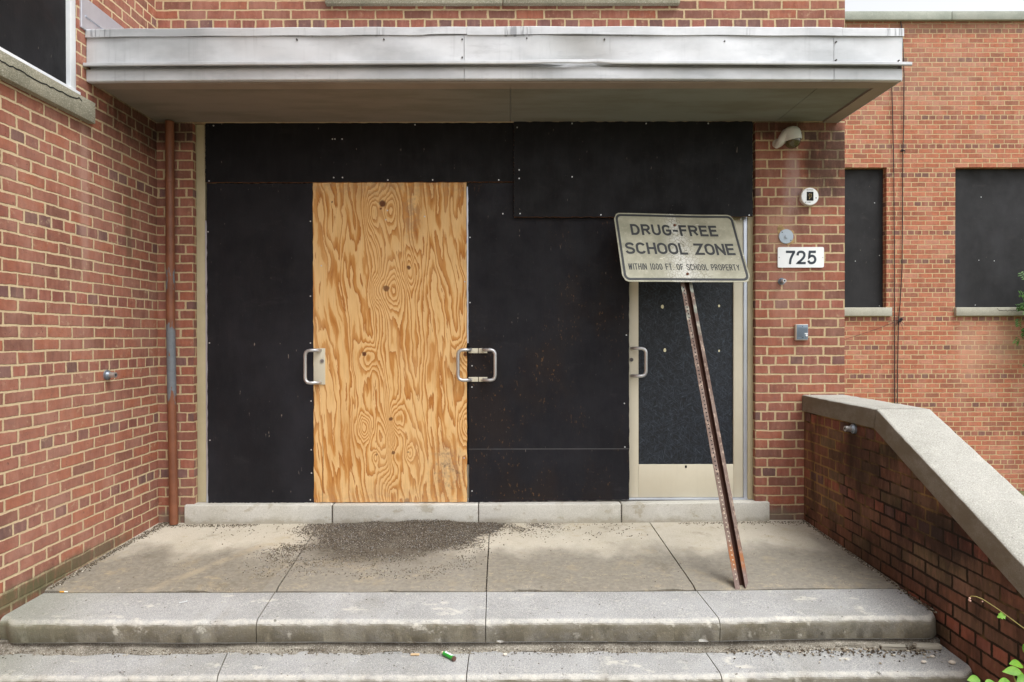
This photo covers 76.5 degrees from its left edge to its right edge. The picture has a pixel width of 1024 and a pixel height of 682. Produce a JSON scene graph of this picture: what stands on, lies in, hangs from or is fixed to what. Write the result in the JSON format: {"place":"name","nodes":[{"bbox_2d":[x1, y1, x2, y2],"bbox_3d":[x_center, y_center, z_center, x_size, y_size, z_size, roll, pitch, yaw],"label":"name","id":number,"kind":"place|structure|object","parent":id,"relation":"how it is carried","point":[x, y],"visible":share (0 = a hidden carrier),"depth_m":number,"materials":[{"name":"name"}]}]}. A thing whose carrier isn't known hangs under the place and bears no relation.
{"place":"outdoors","nodes":[
{"label":"outdoors","id":0,"kind":"place"},
{"bbox_2d":[45,549,537,610],"bbox_3d":[-0.220,1.494,4.131,4.683,0.248,1.161,0,0,0],"label":"landing bed","id":1,"kind":"object","parent":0,"point":[486,586],"visible":0.07,"depth_m":3.56,"materials":[{"name":"grey concrete"}]},
{"bbox_2d":[45,520,898,593],"bbox_3d":[-0.220,1.379,4.123,4.687,0.145,1.180,0,0,0],"label":"landing","id":2,"kind":"object","parent":1,"relation":"on","point":[777,555],"visible":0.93,"depth_m":3.91,"materials":[{"name":"concrete"}]},
{"bbox_2d":[304,520,504,548],"bbox_3d":[-0.680,1.316,4.430,1.750,0.043,0.500,0,0,0],"label":"grit mound","id":3,"kind":"object","parent":2,"relation":"on","point":[400,540],"visible":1,"depth_m":4.44,"materials":[{"name":"grey gravel"}]},
{"bbox_2d":[0,519,942,676],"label":"dirt litter","id":4,"kind":"object","parent":2,"relation":"on","point":[159,525],"visible":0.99,"depth_m":3.18,"materials":[{"name":"soil"}]},
{"bbox_2d":[614,213,749,589],"bbox_3d":[1.276,0.234,4.208,0.812,2.262,1.137,0,0,-32],"label":"leaning sign","id":5,"kind":"object","parent":2,"relation":"on","point":[685,250],"visible":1,"depth_m":4.38,"materials":[{"name":"metal"}]},
{"bbox_2d":[213,519,647,579],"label":"gravel","id":6,"kind":"structure","parent":0,"point":[422,533],"depth_m":4.36,"materials":[{"name":"grey gravel"}]},
{"bbox_2d":[845,0,1023,10],"label":"sky","id":7,"kind":"structure","parent":0,"point":[850,5],"materials":[{"name":"white"}]},
{"bbox_3d":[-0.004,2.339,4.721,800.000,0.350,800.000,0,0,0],"label":"ground","id":8,"kind":"structure","parent":0,"visible":0},
{"bbox_2d":[0,0,844,619],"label":"school building","id":9,"kind":"structure","parent":8,"relation":"on","point":[82,310],"depth_m":4.36,"materials":[{"name":"brick"}]},
{"bbox_2d":[0,0,80,94],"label":"boarded window","id":10,"kind":"structure","parent":9,"relation":"in","point":[40,34],"depth_m":3.60,"materials":[{"name":"black wood"}]},
{"bbox_2d":[103,370,116,379],"bbox_3d":[-2.535,0.215,4.104,0.062,0.062,0.062,0,0,0],"label":"pipe stub","id":11,"kind":"object","parent":9,"relation":"attached to","point":[107,374],"visible":1,"depth_m":4.09,"materials":[{"name":"metal"}]},
{"bbox_2d":[164,120,178,524],"bbox_3d":[-2.444,-0.128,4.657,0.081,2.886,0.072,0,0,0],"label":"downpipe","id":12,"kind":"object","parent":9,"relation":"attached to","point":[169,180],"visible":1,"depth_m":4.63,"materials":[{"name":"metal"}]},
{"bbox_2d":[205,123,513,182],"bbox_3d":[-1.103,-1.368,4.718,2.249,0.434,0.019,0,0,0],"label":"plywood board","id":13,"kind":"object","parent":9,"relation":"attached to","point":[350,152],"visible":1,"depth_m":4.71,"materials":[{"name":"black wood"}]},
{"bbox_2d":[196,125,752,501],"bbox_3d":[-0.271,-0.204,4.826,4.073,2.762,0.160,0,0,0],"label":"door frame","id":14,"kind":"object","parent":9,"relation":"attached to","point":[202,364],"visible":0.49,"depth_m":4.75,"materials":[{"name":"metal"}]},
{"bbox_2d":[303,348,324,384],"bbox_3d":[-1.789,0.138,4.737,0.858,2.040,0.150,0,0,0],"label":"metal door","id":15,"kind":"structure","parent":14,"relation":"attached to","point":[319,366],"depth_m":4.72,"materials":[{"name":"beige paint"}]},
{"bbox_2d":[456,220,477,497],"bbox_3d":[-0.799,0.136,4.739,1.108,2.040,0.150,0,0,0],"label":"metal door","id":16,"kind":"structure","parent":14,"relation":"attached to","point":[468,379],"depth_m":4.77,"materials":[{"name":"beige paint"}]},
{"bbox_2d":[467,187,496,381],"bbox_3d":[0.263,0.014,4.740,1.182,2.280,0.150,0,0,0],"label":"metal door","id":17,"kind":"structure","parent":14,"relation":"attached to","point":[483,379],"depth_m":4.73,"materials":[{"name":"beige paint"}]},
{"bbox_2d":[629,220,742,496],"bbox_3d":[1.280,0.132,4.757,0.839,2.040,0.120,0,0,0],"label":"metal door","id":18,"kind":"structure","parent":14,"relation":"attached to","point":[669,452],"depth_m":4.78,"materials":[{"name":"beige paint"}]},
{"bbox_2d":[184,498,768,523],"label":"threshold sill","id":19,"kind":"structure","parent":9,"relation":"attached to","point":[616,511],"depth_m":4.68,"materials":[{"name":"white concrete"}]},
{"bbox_2d":[206,183,313,502],"bbox_3d":[-1.835,0.016,4.741,0.778,2.334,0.019,0,0,0],"label":"plywood board","id":20,"kind":"object","parent":19,"relation":"on","point":[260,391],"visible":1,"depth_m":4.73,"materials":[{"name":"black wood"}]},
{"bbox_2d":[313,182,466,502],"bbox_3d":[-0.888,0.012,4.738,1.121,2.334,0.023,0,0,0],"label":"plywood board","id":21,"kind":"object","parent":19,"relation":"on","point":[390,315],"visible":1,"depth_m":4.73,"materials":[{"name":"brown wood"}]},
{"bbox_2d":[468,182,629,501],"bbox_3d":[0.269,0.011,4.744,1.177,2.335,0.019,0,0,0],"label":"plywood board","id":22,"kind":"object","parent":19,"relation":"on","point":[548,313],"visible":0.91,"depth_m":4.74,"materials":[{"name":"black wood"}]},
{"bbox_2d":[0,589,972,681],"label":"entrance steps","id":23,"kind":"structure","parent":9,"relation":"attached to","point":[426,617],"depth_m":3.18,"materials":[{"name":"concrete"}]},
{"bbox_2d":[441,651,455,660],"bbox_3d":[-0.304,1.506,3.107,0.093,0.024,0.022,0,0,43],"label":"cigarette lighter","id":24,"kind":"object","parent":23,"relation":"on","point":[448,655],"visible":1,"depth_m":3.10,"materials":[{"name":"green plastic"}]},
{"bbox_2d":[0,638,935,655],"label":"dirt fillet","id":25,"kind":"object","parent":23,"relation":"on","point":[85,649],"visible":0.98,"depth_m":3.19,"materials":[{"name":"soil"}]},
{"bbox_2d":[879,644,906,650],"bbox_3d":[1.857,1.493,3.163,0.126,0.029,0.038,0,0,0],"label":"concrete fragment","id":26,"kind":"object","parent":25,"relation":"on","point":[890,647],"visible":1,"depth_m":3.15,"materials":[{"name":"grey concrete"}]},
{"bbox_2d":[912,642,941,649],"bbox_3d":[2.026,1.492,3.167,0.133,0.030,0.039,0,0,0],"label":"concrete fragment","id":27,"kind":"object","parent":25,"relation":"on","point":[929,646],"visible":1,"depth_m":3.15,"materials":[{"name":"grey concrete"}]},
{"bbox_2d":[83,26,911,122],"bbox_3d":[-0.084,-1.737,4.287,4.964,0.333,0.815,0,0,0],"label":"entrance canopy","id":28,"kind":"object","parent":9,"relation":"attached to","point":[503,74],"visible":1,"depth_m":3.92,"materials":[{"name":"metal"}]},
{"bbox_2d":[514,121,752,217],"bbox_3d":[0.878,-1.242,4.702,1.733,0.693,0.019,0,0,0],"label":"plywood board","id":29,"kind":"object","parent":9,"relation":"attached to","point":[593,169],"visible":0.91,"depth_m":4.70,"materials":[{"name":"black wood"}]},
{"bbox_2d":[778,278,786,284],"bbox_3d":[1.952,-0.432,4.677,0.050,0.050,0.062,0,0,0],"label":"pipe stub","id":30,"kind":"object","parent":9,"relation":"attached to","point":[781,281],"visible":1,"depth_m":4.69,"materials":[{"name":"metal"}]},
{"bbox_2d":[777,225,793,244],"bbox_3d":[1.986,-0.767,4.696,0.123,0.146,0.020,0,0,0],"label":"cover disc","id":31,"kind":"object","parent":9,"relation":"attached to","point":[785,236],"visible":1,"depth_m":4.69,"materials":[{"name":"grey metal"}]},
{"bbox_2d":[772,126,801,148],"bbox_3d":[1.954,-1.442,4.620,0.203,0.154,0.132,0,0,31],"label":"security camera","id":32,"kind":"object","parent":9,"relation":"attached to","point":[790,137],"visible":1,"depth_m":4.57,"materials":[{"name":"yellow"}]},
{"bbox_2d":[777,247,823,267],"bbox_3d":[2.090,-0.606,4.698,0.334,0.148,0.010,0,0,0],"label":"number plate","id":33,"kind":"object","parent":9,"relation":"attached to","point":[800,257],"visible":1,"depth_m":4.70,"materials":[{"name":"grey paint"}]},
{"bbox_2d":[794,324,807,339],"bbox_3d":[2.093,-0.063,4.692,0.090,0.116,0.035,0,0,0],"label":"junction box","id":34,"kind":"object","parent":9,"relation":"attached to","point":[800,331],"visible":1,"depth_m":4.68,"materials":[{"name":"grey metal"}]},
{"bbox_2d":[799,188,818,205],"bbox_3d":[2.144,-1.040,4.685,0.128,0.128,0.039,0,0,0],"label":"junction box","id":35,"kind":"object","parent":9,"relation":"attached to","point":[808,196],"visible":1,"depth_m":4.67,"materials":[{"name":"paint"}]},
{"bbox_2d":[802,395,1023,681],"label":"stair side wall","id":36,"kind":"structure","parent":8,"relation":"on","point":[925,505],"depth_m":3.37,"materials":[{"name":"brick"}]},
{"bbox_2d":[844,424,856,433],"bbox_3d":[2.091,0.542,4.019,0.062,0.062,0.062,0,0,0],"label":"pipe stub","id":37,"kind":"object","parent":36,"relation":"attached to","point":[852,428],"visible":1,"depth_m":4.00,"materials":[{"name":"metal"}]},
{"bbox_2d":[968,596,1023,628],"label":"vine tendril","id":38,"kind":"object","parent":36,"relation":"attached to","point":[1001,615],"visible":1,"depth_m":2.54,"materials":[{"name":"green"}]},
{"bbox_2d":[845,11,1023,490],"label":"school wing","id":39,"kind":"structure","parent":8,"relation":"on","point":[960,364],"depth_m":9.19,"materials":[{"name":"red brick"}]},
{"bbox_2d":[847,21,904,403],"bbox_3d":[5.070,-1.161,9.148,0.977,6.681,0.040,0,0,0],"label":"cable","id":40,"kind":"object","parent":39,"relation":"hanging from","point":[901,318],"visible":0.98,"depth_m":9.15,"materials":[{"name":"black rubber"}]},
{"bbox_2d":[891,88,894,402],"bbox_3d":[5.378,-0.771,9.162,0.062,5.900,0.012,0,0,0],"label":"cable","id":41,"kind":"object","parent":39,"relation":"hanging from","point":[894,245],"visible":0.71,"depth_m":9.15,"materials":[{"name":"black rubber"}]},
{"bbox_2d":[967,644,1023,681],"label":"seedling plant","id":42,"kind":"object","parent":8,"relation":"on","point":[1014,671],"visible":1,"depth_m":2.46,"materials":[{"name":"green plant"}]},
{"bbox_2d":[1013,271,1023,365],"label":"climbing vine","id":43,"kind":"object","parent":8,"relation":"on","point":[1021,307],"visible":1,"depth_m":8.99,"materials":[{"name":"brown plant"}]}
]}

